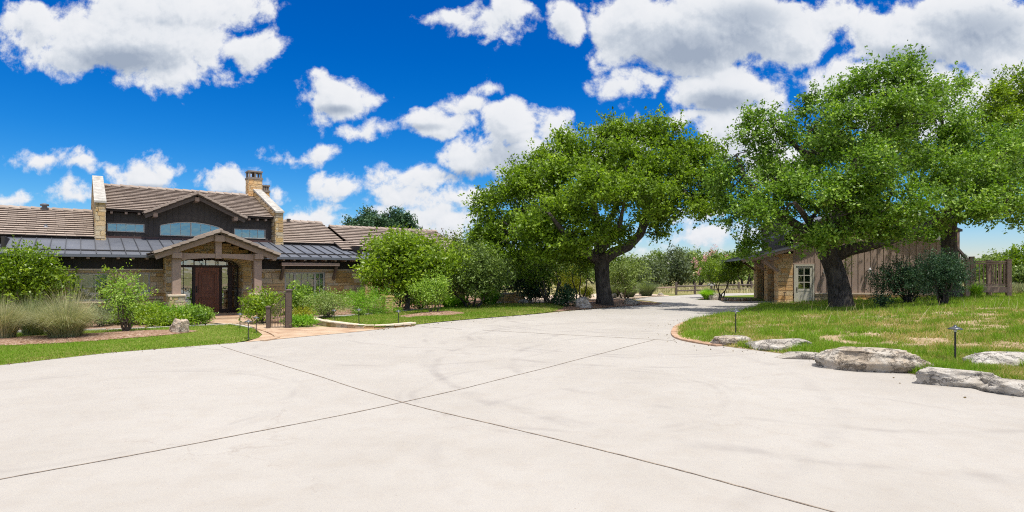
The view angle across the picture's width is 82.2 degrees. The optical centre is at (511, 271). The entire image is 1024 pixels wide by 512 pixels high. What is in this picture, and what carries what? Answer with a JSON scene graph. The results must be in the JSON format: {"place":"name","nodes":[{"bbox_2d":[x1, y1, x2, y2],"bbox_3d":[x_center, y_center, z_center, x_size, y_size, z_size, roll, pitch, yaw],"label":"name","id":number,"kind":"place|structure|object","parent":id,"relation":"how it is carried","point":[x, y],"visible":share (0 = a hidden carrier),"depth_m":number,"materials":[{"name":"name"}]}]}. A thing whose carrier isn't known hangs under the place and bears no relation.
{"place":"outdoors","nodes":[
{"label":"outdoors","id":0,"kind":"place"},
{"bbox_2d":[4,292,53,335],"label":"ornamental grass","id":1,"kind":"object","parent":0,"point":[28,329],"depth_m":17.20,"materials":[{"name":"green plant"}]},
{"bbox_2d":[0,323,261,364],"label":"lawn","id":2,"kind":"structure","parent":0,"point":[206,329],"depth_m":15.62,"materials":[{"name":"green plant"}]},
{"bbox_2d":[0,330,194,344],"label":"mulch bed","id":3,"kind":"object","parent":2,"relation":"on","point":[39,339],"visible":0.81,"depth_m":16.25,"materials":[{"name":"brown soil"}]},
{"bbox_2d":[0,293,37,337],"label":"ornamental grass","id":4,"kind":"object","parent":3,"relation":"on","point":[7,328],"depth_m":16.08,"materials":[{"name":"green plant"}]},
{"bbox_2d":[33,279,100,312],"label":"ornamental grass","id":5,"kind":"object","parent":3,"relation":"on","point":[72,297],"depth_m":17.33,"materials":[{"name":"plant"}]},
{"bbox_2d":[11,290,124,337],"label":"ornamental grass","id":6,"kind":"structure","parent":3,"relation":"on","point":[66,321],"depth_m":16.16,"materials":[{"name":"green plant"}]},
{"bbox_2d":[96,259,160,330],"bbox_3d":[-11.968,0.762,18.289,1.788,2.371,1.934,0,0,0],"label":"laurel shrub","id":7,"kind":"object","parent":3,"relation":"on","point":[123,300],"visible":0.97,"depth_m":18.18,"materials":[{"name":"green plant"}]},
{"bbox_2d":[169,318,189,332],"bbox_3d":[-10.261,1.672,18.019,0.514,0.553,0.465,0,0,18],"label":"pitted rock","id":8,"kind":"object","parent":3,"relation":"on","point":[179,326],"visible":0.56,"depth_m":17.87,"materials":[{"name":"stone"}]},
{"bbox_2d":[211,318,376,341],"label":"path","id":9,"kind":"structure","parent":0,"point":[292,332],"depth_m":18.93,"materials":[{"name":"beige concrete"}]},
{"bbox_2d":[244,324,279,340],"bbox_3d":[-7.919,1.879,18.580,0.619,0.063,5.559,0,0,-29],"label":"path edging","id":10,"kind":"object","parent":9,"relation":"on","point":[275,335],"visible":0.86,"depth_m":17.87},
{"bbox_2d":[265,289,292,327],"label":"garden gate","id":11,"kind":"structure","parent":9,"relation":"on","point":[288,310],"depth_m":19.77,"materials":[{"name":"brown wood"}]},
{"bbox_2d":[322,302,563,326],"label":"island lawn","id":12,"kind":"structure","parent":0,"point":[433,320],"depth_m":24.94,"materials":[{"name":"plant"}]},
{"bbox_2d":[312,316,412,328],"bbox_3d":[-6.065,1.845,21.486,5.181,0.150,2.054,0,0,38],"label":"kerb base","id":13,"kind":"object","parent":12,"relation":"on","point":[344,325],"visible":0.52,"depth_m":19.92,"materials":[{"name":"stone"}]},
{"bbox_2d":[313,315,415,325],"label":"stone kerb","id":14,"kind":"structure","parent":13,"relation":"on","point":[347,323],"depth_m":20.22,"materials":[{"name":"stone"}]},
{"bbox_2d":[382,296,393,312],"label":"stone pillar","id":15,"kind":"structure","parent":12,"relation":"on","point":[388,299],"depth_m":25.97,"materials":[{"name":"beige stone"}]},
{"bbox_2d":[401,311,462,316],"bbox_3d":[-3.469,1.755,25.163,3.476,0.100,2.172,0,0,-39],"label":"mulch ring","id":16,"kind":"object","parent":12,"relation":"on","point":[435,313],"visible":0.88,"depth_m":24.70,"materials":[{"name":"brown soil"}]},
{"bbox_2d":[398,267,454,311],"bbox_3d":[-3.477,0.867,25.404,2.148,2.304,2.028,0,0,-43],"label":"young tree","id":17,"kind":"object","parent":16,"relation":"on","point":[435,291],"visible":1,"depth_m":25.27,"materials":[{"name":"green plant"}]},
{"bbox_2d":[436,292,462,307],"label":"daylily","id":18,"kind":"object","parent":12,"relation":"on","point":[453,301],"visible":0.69,"depth_m":29.82,"materials":[{"name":"green plant"}]},
{"bbox_2d":[436,236,518,306],"bbox_3d":[-2.081,0.101,30.182,4.959,3.899,4.666,0,0,-38],"label":"garden tree","id":19,"kind":"object","parent":12,"relation":"on","point":[478,277],"visible":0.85,"depth_m":29.31,"materials":[{"name":"green plant"}]},
{"bbox_2d":[472,285,508,304],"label":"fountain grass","id":20,"kind":"object","parent":12,"relation":"on","point":[496,297],"depth_m":32.57,"materials":[{"name":"green plant"}]},
{"bbox_2d":[5,272,963,364],"bbox_3d":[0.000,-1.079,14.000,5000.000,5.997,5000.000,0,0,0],"label":"ground","id":21,"kind":"structure","parent":0,"point":[669,294],"depth_m":42.51,"materials":[{"name":"soil"}]},
{"bbox_2d":[18,323,249,332],"bbox_3d":[-12.970,1.875,19.748,8.379,0.070,1.643,0,0,-9],"label":"concrete edging","id":22,"kind":"object","parent":21,"relation":"on","point":[245,326],"visible":0.34,"depth_m":19.83,"materials":[{"name":"concrete"}]},
{"bbox_2d":[0,170,460,319],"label":"ranch house","id":23,"kind":"structure","parent":21,"relation":"on","point":[171,243],"depth_m":27.21,"materials":[{"name":"stone"}]},
{"bbox_2d":[68,273,108,300],"bbox_3d":[-17.103,0.595,23.693,1.320,1.110,0.550,0,0,-36],"label":"window","id":24,"kind":"structure","parent":23,"relation":"in","point":[88,282],"depth_m":23.68,"materials":[{"name":"grey glass"}]},
{"bbox_2d":[107,223,143,232],"bbox_3d":[-17.911,-2.035,27.197,1.440,0.390,0.550,0,0,-36],"label":"window","id":25,"kind":"structure","parent":23,"relation":"in","point":[112,227],"depth_m":27.31,"materials":[{"name":"blue glass"}]},
{"bbox_2d":[137,273,149,293],"bbox_3d":[-15.596,0.470,24.804,0.450,0.860,0.550,0,0,-36],"label":"window","id":26,"kind":"structure","parent":23,"relation":"in","point":[145,277],"depth_m":24.96,"materials":[{"name":"grey glass"}]},
{"bbox_2d":[160,222,219,236],"bbox_3d":[-15.782,-2.080,28.765,2.610,0.700,0.550,0,0,-36],"label":"window","id":27,"kind":"structure","parent":23,"relation":"in","point":[192,229],"depth_m":28.78,"materials":[{"name":"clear glass"}]},
{"bbox_2d":[195,267,218,312],"bbox_3d":[-13.523,0.810,26.045,0.960,2.020,0.151,0,0,-36],"label":"front door","id":28,"kind":"structure","parent":23,"relation":"in","point":[206,279],"depth_m":26.05,"materials":[{"name":"brown wood"}]},
{"bbox_2d":[234,229,264,238],"bbox_3d":[-13.620,-1.965,30.358,1.500,0.470,0.550,0,0,-36],"label":"window","id":29,"kind":"structure","parent":23,"relation":"in","point":[244,233],"depth_m":30.55,"materials":[{"name":"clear glass"}]},
{"bbox_2d":[285,272,324,295],"bbox_3d":[-10.232,0.590,28.756,1.930,1.180,0.550,0,0,-36],"label":"window","id":30,"kind":"structure","parent":23,"relation":"in","point":[313,277],"depth_m":28.81,"materials":[{"name":"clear glass"}]},
{"bbox_2d":[19,296,509,329],"bbox_3d":[-14.000,1.900,32.587,40.000,0.001,26.826,0,0,0],"label":"planting bed","id":31,"kind":"object","parent":21,"relation":"on","point":[118,325],"visible":0.04,"depth_m":23.47,"materials":[{"name":"brown soil"}]},
{"bbox_2d":[0,234,84,310],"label":"holly shrub","id":32,"kind":"object","parent":31,"relation":"on","point":[25,277],"visible":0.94,"depth_m":21.44,"materials":[{"name":"green plant"}]},
{"bbox_2d":[82,298,120,326],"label":"sage shrub","id":33,"kind":"object","parent":31,"relation":"on","point":[102,310],"visible":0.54,"depth_m":20.40,"materials":[{"name":"green plant"}]},
{"bbox_2d":[95,266,122,322],"bbox_3d":[-14.886,0.821,21.765,0.986,2.247,0.921,0,0,-42],"label":"wax myrtle","id":34,"kind":"object","parent":31,"relation":"on","point":[113,280],"visible":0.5,"depth_m":21.71,"materials":[{"name":"green plant"}]},
{"bbox_2d":[110,302,165,323],"bbox_3d":[-13.557,1.491,21.344,1.892,0.907,1.661,0,0,0],"label":"ground cover plant","id":35,"kind":"object","parent":31,"relation":"on","point":[152,311],"visible":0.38,"depth_m":21.11,"materials":[{"name":"green plant"}]},
{"bbox_2d":[137,298,192,316],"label":"ground cover plant","id":36,"kind":"object","parent":31,"relation":"on","point":[164,307],"visible":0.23,"depth_m":22.13,"materials":[{"name":"green plant"}]},
{"bbox_2d":[135,307,197,326],"bbox_3d":[-12.051,1.572,20.484,2.262,0.743,1.450,0,0,0],"label":"ground cover plant","id":37,"kind":"object","parent":31,"relation":"on","point":[163,319],"visible":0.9,"depth_m":20.25,"materials":[{"name":"green plant"}]},
{"bbox_2d":[163,301,215,318],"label":"ground cover plant","id":38,"kind":"object","parent":31,"relation":"on","point":[179,309],"visible":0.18,"depth_m":22.18,"materials":[{"name":"green plant"}]},
{"bbox_2d":[177,302,218,324],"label":"ground cover plant","id":39,"kind":"object","parent":31,"relation":"on","point":[202,315],"visible":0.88,"depth_m":20.88,"materials":[{"name":"green plant"}]},
{"bbox_2d":[236,285,294,323],"bbox_3d":[-9.141,1.211,21.795,2.100,1.480,2.460,0,0,-30],"label":"turks cap","id":40,"kind":"object","parent":31,"relation":"on","point":[259,303],"visible":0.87,"depth_m":21.42,"materials":[{"name":"green plant"}]},
{"bbox_2d":[278,279,319,316],"bbox_3d":[-8.418,1.113,23.251,1.667,1.675,1.759,0,0,0],"label":"dark shrub","id":41,"kind":"object","parent":31,"relation":"on","point":[299,293],"visible":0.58,"depth_m":23.06,"materials":[{"name":"green plant"}]},
{"bbox_2d":[279,312,320,326],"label":"ground cover plant","id":42,"kind":"object","parent":31,"relation":"on","point":[300,321],"visible":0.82,"depth_m":20.14,"materials":[{"name":"green plant"}]},
{"bbox_2d":[292,305,315,319],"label":"boxwood","id":43,"kind":"object","parent":31,"relation":"on","point":[301,312],"visible":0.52,"depth_m":21.72,"materials":[{"name":"green plant"}]},
{"bbox_2d":[305,287,340,314],"bbox_3d":[-8.567,1.305,26.070,2.105,1.274,2.102,0,0,-37],"label":"rosemary","id":44,"kind":"object","parent":31,"relation":"on","point":[319,302],"visible":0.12,"depth_m":25.93,"materials":[{"name":"green plant"}]},
{"bbox_2d":[296,285,354,318],"bbox_3d":[-7.132,1.209,22.845,2.159,1.474,2.260,0,0,0],"label":"texas sage","id":45,"kind":"object","parent":31,"relation":"on","point":[325,303],"visible":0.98,"depth_m":22.71,"materials":[{"name":"green plant"}]},
{"bbox_2d":[330,285,402,314],"bbox_3d":[-6.301,1.240,25.487,3.160,1.420,1.930,0,0,13],"label":"feathery shrub","id":46,"kind":"object","parent":31,"relation":"on","point":[372,300],"visible":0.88,"depth_m":25.35,"materials":[{"name":"green plant"}]},
{"bbox_2d":[397,291,437,308],"bbox_3d":[-4.658,1.222,29.914,1.945,1.461,2.338,0,0,32],"label":"salvia","id":47,"kind":"object","parent":31,"relation":"on","point":[412,301],"visible":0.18,"depth_m":29.66,"materials":[{"name":"green plant"}]},
{"bbox_2d":[441,226,483,299],"bbox_3d":[-2.969,-0.367,34.740,4.747,4.789,4.658,0,0,0],"label":"garden tree","id":48,"kind":"object","parent":31,"relation":"on","point":[455,238],"visible":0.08,"depth_m":34.76,"materials":[{"name":"green plant"}]},
{"bbox_2d":[496,292,523,302],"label":"garden wall","id":49,"kind":"structure","parent":31,"relation":"on","point":[512,298],"depth_m":35.37,"materials":[{"name":"stone"}]},
{"bbox_2d":[501,262,550,300],"bbox_3d":[0.835,0.488,36.524,3.446,3.132,3.696,0,0,18],"label":"garden tree","id":50,"kind":"object","parent":31,"relation":"on","point":[517,283],"visible":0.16,"depth_m":36.48,"materials":[{"name":"green plant"}]},
{"bbox_2d":[552,266,588,297],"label":"yellow shrub","id":51,"kind":"object","parent":31,"relation":"on","point":[577,282],"visible":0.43,"depth_m":39.08,"materials":[{"name":"green plant"}]},
{"bbox_2d":[347,203,396,227],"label":"evergreen tree","id":52,"kind":"object","parent":21,"relation":"on","point":[371,219],"visible":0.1,"depth_m":59.01,"materials":[{"name":"green plant"}]},
{"bbox_2d":[380,205,422,228],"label":"evergreen tree","id":53,"kind":"object","parent":21,"relation":"on","point":[402,219],"visible":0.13,"depth_m":61.35,"materials":[{"name":"green plant"}]},
{"bbox_2d":[348,222,478,309],"bbox_3d":[-4.664,-0.204,27.994,6.150,4.439,3.930,0,0,0],"label":"redbud tree","id":54,"kind":"object","parent":21,"relation":"on","point":[406,258],"visible":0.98,"depth_m":27.31,"materials":[{"name":"green plant"}]},
{"bbox_2d":[550,258,594,289],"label":"pasture tree","id":55,"kind":"object","parent":21,"relation":"on","point":[571,269],"visible":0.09,"depth_m":59.23,"materials":[{"name":"plant"}]},
{"bbox_2d":[525,294,668,303],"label":"gravel bed","id":56,"kind":"object","parent":21,"relation":"on","point":[618,297],"visible":0.21,"depth_m":43.25,"materials":[{"name":"gravel"}]},
{"bbox_2d":[512,276,552,303],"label":"dark shrub","id":57,"kind":"object","parent":56,"relation":"on","point":[528,290],"visible":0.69,"depth_m":34.74,"materials":[{"name":"green plant"}]},
{"bbox_2d":[507,255,568,303],"bbox_3d":[1.323,0.381,34.339,3.639,3.324,3.080,0,0,-31],"label":"garden tree","id":58,"kind":"object","parent":56,"relation":"on","point":[530,274],"visible":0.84,"depth_m":33.93,"materials":[{"name":"green plant"}]},
{"bbox_2d":[609,255,656,298],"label":"garden tree","id":59,"kind":"object","parent":56,"relation":"on","point":[625,271],"visible":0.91,"depth_m":41.28,"materials":[{"name":"green plant"}]},
{"bbox_2d":[634,280,661,295],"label":"spiky clump","id":60,"kind":"object","parent":56,"relation":"on","point":[649,289],"visible":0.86,"depth_m":45.77,"materials":[{"name":"green plant"}]},
{"bbox_2d":[556,298,658,310],"bbox_3d":[5.575,1.810,34.167,5.303,0.160,13.888,0,0,24],"label":"island bed","id":61,"kind":"object","parent":21,"relation":"on","point":[618,302],"visible":0.46,"depth_m":32.95,"materials":[{"name":"brown soil"}]},
{"bbox_2d":[547,282,577,306],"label":"dark shrub","id":62,"kind":"object","parent":61,"relation":"on","point":[563,294],"visible":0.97,"depth_m":31.80,"materials":[{"name":"green plant"}]},
{"bbox_2d":[559,260,593,297],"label":"garden tree","id":63,"kind":"object","parent":61,"relation":"on","point":[574,272],"visible":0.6,"depth_m":37.38,"materials":[{"name":"green plant"}]},
{"bbox_2d":[575,297,591,308],"bbox_3d":[3.740,1.647,30.794,0.847,0.715,0.617,0,0,-11],"label":"boulder","id":64,"kind":"object","parent":61,"relation":"on","point":[581,302],"visible":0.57,"depth_m":30.58,"materials":[{"name":"grey stone"}]},
{"bbox_2d":[578,286,593,299],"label":"yellow shrub","id":65,"kind":"object","parent":61,"relation":"on","point":[589,290],"visible":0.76,"depth_m":39.95,"materials":[{"name":"green plant"}]},
{"bbox_2d":[453,103,733,305],"bbox_3d":[4.564,-3.770,33.221,14.382,11.739,12.662,0,0,-33],"label":"live oak","id":66,"kind":"object","parent":61,"relation":"on","point":[608,174],"visible":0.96,"depth_m":31.23,"materials":[{"name":"green plant"}]},
{"bbox_2d":[625,252,648,283],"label":"pasture tree","id":67,"kind":"object","parent":21,"relation":"on","point":[634,260],"visible":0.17,"depth_m":61.72,"materials":[{"name":"plant"}]},
{"bbox_2d":[634,255,670,286],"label":"pasture tree","id":68,"kind":"object","parent":21,"relation":"on","point":[656,268],"visible":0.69,"depth_m":57.48,"materials":[{"name":"green plant"}]},
{"bbox_2d":[644,248,670,279],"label":"pasture tree","id":69,"kind":"object","parent":21,"relation":"on","point":[655,254],"visible":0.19,"depth_m":83.47,"materials":[{"name":"plant"}]},
{"bbox_2d":[582,281,753,293],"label":"pasture grass","id":70,"kind":"structure","parent":21,"relation":"on","point":[668,290],"depth_m":56.73,"materials":[{"name":"green plant"}]},
{"bbox_2d":[653,244,698,286],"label":"pasture tree","id":71,"kind":"object","parent":21,"relation":"on","point":[678,269],"visible":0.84,"depth_m":63.17,"materials":[{"name":"green plant"}]},
{"bbox_2d":[667,244,709,284],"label":"pasture tree","id":72,"kind":"object","parent":21,"relation":"on","point":[698,251],"visible":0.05,"depth_m":79.44,"materials":[{"name":"plant"}]},
{"bbox_2d":[633,281,753,294],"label":"rail fence","id":73,"kind":"object","parent":21,"relation":"on","point":[751,284],"visible":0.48,"depth_m":51.09,"materials":[{"name":"wood"}]},
{"bbox_2d":[685,250,709,286],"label":"pasture tree","id":74,"kind":"object","parent":21,"relation":"on","point":[698,259],"visible":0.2,"depth_m":65.52,"materials":[{"name":"plant"}]},
{"bbox_2d":[703,249,723,283],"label":"pasture tree","id":75,"kind":"object","parent":21,"relation":"on","point":[717,253],"visible":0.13,"depth_m":87.16,"materials":[{"name":"plant"}]},
{"bbox_2d":[698,295,763,300],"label":"corner bed","id":76,"kind":"object","parent":21,"relation":"on","point":[744,296],"visible":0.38,"depth_m":43.02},
{"bbox_2d":[699,288,719,299],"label":"corner plant","id":77,"kind":"object","parent":76,"relation":"on","point":[706,293],"visible":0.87,"depth_m":39.98,"materials":[{"name":"green plant"}]},
{"bbox_2d":[691,244,751,297],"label":"crepe myrtle","id":78,"kind":"object","parent":76,"relation":"on","point":[716,270],"visible":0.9,"depth_m":42.02,"materials":[{"name":"green plant"}]},
{"bbox_2d":[730,247,760,287],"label":"pasture tree","id":79,"kind":"object","parent":21,"relation":"on","point":[748,273],"visible":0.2,"depth_m":61.60,"materials":[{"name":"plant"}]},
{"bbox_2d":[555,249,1020,282],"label":"woods","id":80,"kind":"object","parent":21,"relation":"on","point":[960,262],"depth_m":111.75,"materials":[{"name":"plant"}]},
{"bbox_2d":[721,213,962,302],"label":"garage building","id":81,"kind":"structure","parent":21,"relation":"on","point":[783,275],"depth_m":34.75,"materials":[{"name":"brown wood"}]},
{"bbox_2d":[796,266,811,301],"bbox_3d":[17.345,0.710,34.864,0.900,2.180,0.229,0,0,13],"label":"side door","id":82,"kind":"structure","parent":81,"relation":"in","point":[803,273],"depth_m":34.89,"materials":[{"name":"beige paint"}]},
{"bbox_2d":[676,292,1023,379],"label":"mound","id":83,"kind":"object","parent":21,"relation":"on","point":[834,338],"visible":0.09,"depth_m":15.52,"materials":[{"name":"green plant"}]},
{"bbox_2d":[709,335,751,345],"bbox_3d":[5.787,1.811,15.337,1.473,0.313,0.881,0,0,13],"label":"ledge stone","id":84,"kind":"object","parent":83,"relation":"on","point":[727,339],"visible":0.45,"depth_m":15.04,"materials":[{"name":"stone"}]},
{"bbox_2d":[746,338,811,350],"bbox_3d":[6.489,1.792,14.231,1.547,0.377,0.895,0,0,11],"label":"ledge stone","id":85,"kind":"object","parent":83,"relation":"on","point":[769,344],"visible":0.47,"depth_m":14.01,"materials":[{"name":"grey stone"}]},
{"bbox_2d":[693,39,989,307],"bbox_3d":[15.348,-4.447,27.411,13.564,12.774,10.792,0,0,0],"label":"live oak","id":86,"kind":"object","parent":83,"relation":"on","point":[851,199],"visible":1,"depth_m":25.52,"materials":[{"name":"green plant"}]},
{"bbox_2d":[814,347,933,372],"bbox_3d":[7.012,1.742,11.540,1.919,0.532,1.189,0,0,7],"label":"ledge stone","id":87,"kind":"object","parent":83,"relation":"on","point":[869,359],"visible":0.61,"depth_m":11.15,"materials":[{"name":"stone"}]},
{"bbox_2d":[868,288,896,307],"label":"bush","id":88,"kind":"object","parent":83,"relation":"on","point":[884,300],"visible":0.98,"depth_m":25.31,"materials":[{"name":"green plant"}]},
{"bbox_2d":[864,254,938,302],"bbox_3d":[18.499,0.353,27.493,3.442,2.386,3.613,0,0,0],"label":"holly bush","id":89,"kind":"object","parent":83,"relation":"on","point":[894,285],"visible":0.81,"depth_m":27.45,"materials":[{"name":"green plant"}]},
{"bbox_2d":[907,247,981,304],"bbox_3d":[17.984,0.184,24.373,2.474,2.484,2.347,0,0,45],"label":"holly bush","id":90,"kind":"object","parent":83,"relation":"on","point":[944,271],"visible":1,"depth_m":24.18,"materials":[{"name":"green plant"}]},
{"bbox_2d":[879,61,1023,297],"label":"live oak","id":91,"kind":"object","parent":83,"relation":"on","point":[996,173],"visible":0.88,"depth_m":27.18,"materials":[{"name":"green plant"}]},
{"bbox_2d":[947,325,962,359],"bbox_3d":[8.703,1.465,11.520,0.255,0.858,0.251,0,0,0],"label":"path light","id":92,"kind":"object","parent":83,"relation":"on","point":[955,328],"visible":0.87,"depth_m":11.51,"materials":[{"name":"black metal"}]},
{"bbox_2d":[914,367,1000,387],"bbox_3d":[7.574,1.798,9.944,1.548,0.345,0.807,0,0,14],"label":"ledge stone","id":93,"kind":"object","parent":83,"relation":"on","point":[938,376],"visible":0.63,"depth_m":9.72,"materials":[{"name":"grey stone"}]},
{"bbox_2d":[965,282,989,295],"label":"yucca","id":94,"kind":"object","parent":83,"relation":"on","point":[976,289],"visible":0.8,"depth_m":30.05,"materials":[{"name":"green plant"}]},
{"bbox_2d":[957,232,1011,295],"bbox_3d":[26.243,-0.468,34.811,2.180,4.410,7.220,0,0,13],"label":"wooden fence","id":95,"kind":"object","parent":83,"relation":"on","point":[1007,276],"visible":0.34,"depth_m":31.39,"materials":[{"name":"brown wood"}]},
{"bbox_2d":[977,259,1002,283],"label":"pasture tree","id":96,"kind":"object","parent":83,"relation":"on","point":[994,275],"visible":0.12,"depth_m":47.77,"materials":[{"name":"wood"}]},
{"bbox_2d":[962,351,1023,366],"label":"ledge stone","id":97,"kind":"object","parent":83,"relation":"on","point":[1000,357],"visible":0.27,"depth_m":10.97,"materials":[{"name":"grey stone"}]},
{"bbox_2d":[964,59,1023,160],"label":"pecan tree","id":98,"kind":"object","parent":83,"relation":"on","point":[1006,100],"visible":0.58,"depth_m":35.64,"materials":[{"name":"green plant"}]},
{"bbox_2d":[972,378,1023,396],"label":"ledge stone","id":99,"kind":"object","parent":83,"relation":"on","point":[1012,387],"visible":0.85,"depth_m":9.12,"materials":[{"name":"grey stone"}]},
{"bbox_2d":[976,248,1004,280],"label":"pasture tree","id":100,"kind":"object","parent":21,"relation":"on","point":[986,258],"visible":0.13,"depth_m":61.78,"materials":[{"name":"plant"}]},
{"bbox_2d":[976,280,1023,293],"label":"meadow grass","id":101,"kind":"structure","parent":21,"relation":"on","point":[1017,287],"depth_m":38.66,"materials":[{"name":"plant"}]},
{"bbox_2d":[994,242,1023,268],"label":"pasture tree","id":102,"kind":"object","parent":21,"relation":"on","point":[1014,254],"visible":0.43,"depth_m":53.58,"materials":[{"name":"green plant"}]},
{"bbox_2d":[1002,263,1023,283],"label":"pasture tree","id":103,"kind":"object","parent":21,"relation":"on","point":[1017,274],"visible":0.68,"depth_m":45.94,"materials":[{"name":"plant"}]},
{"bbox_2d":[0,293,1023,511],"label":"driveway","id":104,"kind":"structure","parent":0,"point":[808,431],"depth_m":7.15,"materials":[{"name":"concrete"}]},
{"bbox_2d":[1,339,654,478],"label":"driveway joint","id":105,"kind":"object","parent":104,"relation":"on","point":[276,427],"visible":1,"depth_m":6.95,"materials":[{"name":"concrete"}]},
{"bbox_2d":[7,306,965,397],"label":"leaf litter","id":106,"kind":"object","parent":104,"relation":"on","point":[393,327],"visible":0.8,"depth_m":14.99,"materials":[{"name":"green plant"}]},
{"bbox_2d":[225,347,834,511],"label":"driveway joint","id":107,"kind":"object","parent":104,"relation":"on","point":[578,444],"visible":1,"depth_m":6.21,"materials":[{"name":"concrete"}]},
{"bbox_2d":[671,322,722,346],"bbox_3d":[6.443,1.876,20.267,1.591,0.068,10.928,0,0,19],"label":"brick edging","id":108,"kind":"object","parent":104,"relation":"on","point":[674,334],"visible":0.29,"depth_m":16.11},
{"bbox_2d":[775,351,816,359],"bbox_3d":[6.471,1.850,12.980,1.407,0.186,0.611,0,0,7],"label":"ledge stone","id":109,"kind":"object","parent":104,"relation":"on","point":[798,355],"visible":0.43,"depth_m":12.79,"materials":[{"name":"grey stone"}]},
{"bbox_2d":[0,0,1023,260],"label":"sky","id":110,"kind":"structure","parent":0,"point":[340,106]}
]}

